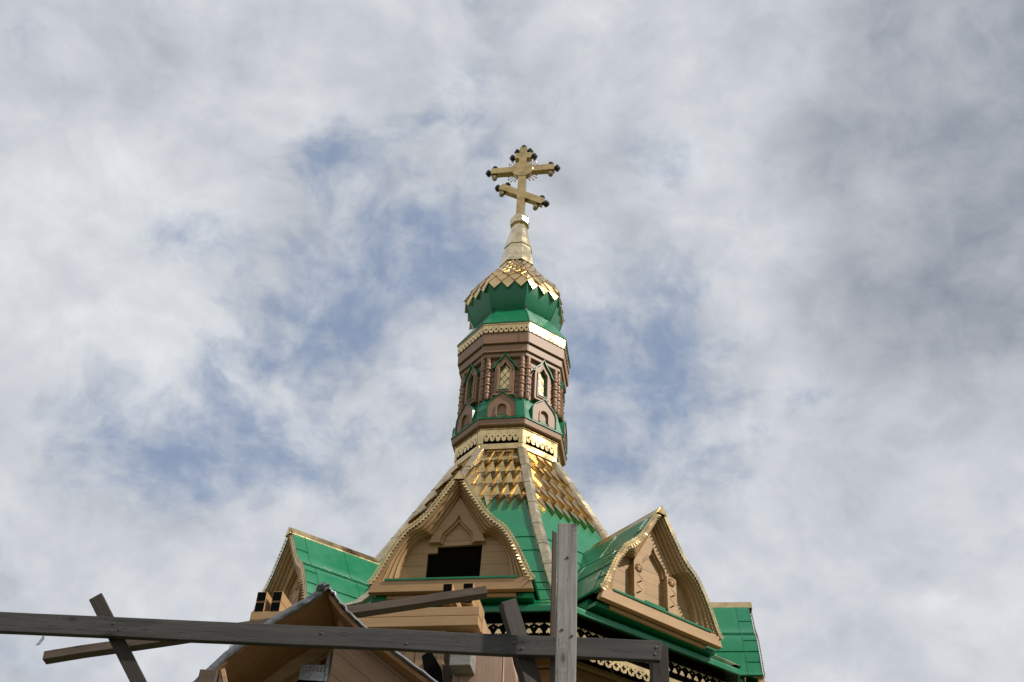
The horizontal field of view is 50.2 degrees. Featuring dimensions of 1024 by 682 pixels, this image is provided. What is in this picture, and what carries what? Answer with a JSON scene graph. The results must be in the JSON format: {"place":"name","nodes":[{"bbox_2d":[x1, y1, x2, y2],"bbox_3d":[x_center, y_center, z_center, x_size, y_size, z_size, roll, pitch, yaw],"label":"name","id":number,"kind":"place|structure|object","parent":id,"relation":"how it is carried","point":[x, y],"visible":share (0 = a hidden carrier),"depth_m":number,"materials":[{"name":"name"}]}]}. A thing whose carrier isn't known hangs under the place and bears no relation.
{"place":"outdoors","nodes":[
{"label":"outdoors","id":0,"kind":"place"},
{"bbox_2d":[249,145,765,681],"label":"church","id":1,"kind":"structure","parent":0,"point":[499,503],"depth_m":19.70,"materials":[{"name":"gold wood"}]},
{"bbox_2d":[463,363,479,406],"bbox_3d":[-0.904,1.002,24.655,0.133,1.194,0.580,27,-45,-26],"label":"window","id":2,"kind":"structure","parent":1,"relation":"in","point":[472,380],"depth_m":24.60,"materials":[{"name":"brown paint"}]},
{"bbox_2d":[492,352,517,396],"bbox_3d":[-0.162,0.750,24.293,0.580,1.194,0.133,-3,-39,8],"label":"window","id":3,"kind":"structure","parent":1,"relation":"in","point":[504,380],"depth_m":24.27,"materials":[{"name":"brown paint"}]},
{"bbox_2d":[531,359,553,405],"bbox_3d":[0.674,0.913,24.436,0.580,1.194,0.133,27,-45,-26],"label":"window","id":4,"kind":"structure","parent":1,"relation":"in","point":[542,376],"depth_m":24.40,"materials":[{"name":"brown paint"}]},
{"bbox_2d":[557,381,564,421],"bbox_3d":[1.114,1.396,25.001,0.133,1.194,0.580,-3,-39,8],"label":"window","id":5,"kind":"structure","parent":1,"relation":"in","point":[562,396],"depth_m":24.94,"materials":[{"name":"brown paint"}]},
{"bbox_2d":[0,0,1023,681],"label":"sky","id":6,"kind":"structure","parent":0,"point":[244,243],"materials":[{"name":"white"}]},
{"label":"ground","id":7,"kind":"structure","parent":0,"visible":0},
{"bbox_2d":[89,593,146,681],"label":"scaffold brace","id":8,"kind":"object","parent":7,"relation":"on","point":[124,654],"visible":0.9,"depth_m":7.31,"materials":[{"name":"grey wood"}]},
{"bbox_2d":[193,581,437,681],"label":"porch","id":9,"kind":"object","parent":7,"relation":"on","point":[322,605],"visible":0.9,"depth_m":9.08,"materials":[{"name":"brown wood"}]},
{"bbox_2d":[250,583,519,681],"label":"timber annex","id":10,"kind":"object","parent":7,"relation":"on","point":[468,617],"visible":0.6,"depth_m":15.57,"materials":[{"name":"beige paint"}]},
{"bbox_2d":[499,598,540,681],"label":"scaffold brace","id":11,"kind":"object","parent":7,"relation":"on","point":[513,623],"visible":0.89,"depth_m":7.48,"materials":[{"name":"grey wood"}]},
{"bbox_2d":[549,531,556,681],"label":"scaffold batten","id":12,"kind":"object","parent":7,"relation":"on","point":[553,603],"visible":0.9,"depth_m":7.67,"materials":[{"name":"grey wood"}]},
{"bbox_2d":[555,523,576,681],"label":"scaffold post","id":13,"kind":"object","parent":7,"relation":"on","point":[566,638],"visible":1,"depth_m":7.31,"materials":[{"name":"grey wood"}]},
{"bbox_2d":[649,644,668,681],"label":"scaffold post","id":14,"kind":"object","parent":7,"relation":"on","point":[659,672],"visible":0.56,"depth_m":7.36,"materials":[{"name":"grey wood"}]},
{"bbox_2d":[0,612,661,662],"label":"scaffold beam","id":15,"kind":"structure","parent":14,"relation":"attached to","point":[379,639],"depth_m":7.34,"materials":[{"name":"wood"}]},
{"bbox_2d":[36,635,43,644],"bbox_3d":[-3.146,2.001,7.295,0.026,0.083,0.006,20,-37,13],"label":"hanging strap","id":16,"kind":"object","parent":15,"relation":"hanging from","point":[40,641],"visible":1,"depth_m":7.29,"materials":[{"name":"grey"}]},
{"bbox_2d":[42,586,486,663],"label":"sloping beam","id":17,"kind":"structure","parent":15,"relation":"attached to","point":[357,611],"depth_m":10.92,"materials":[{"name":"wood"}]}
]}

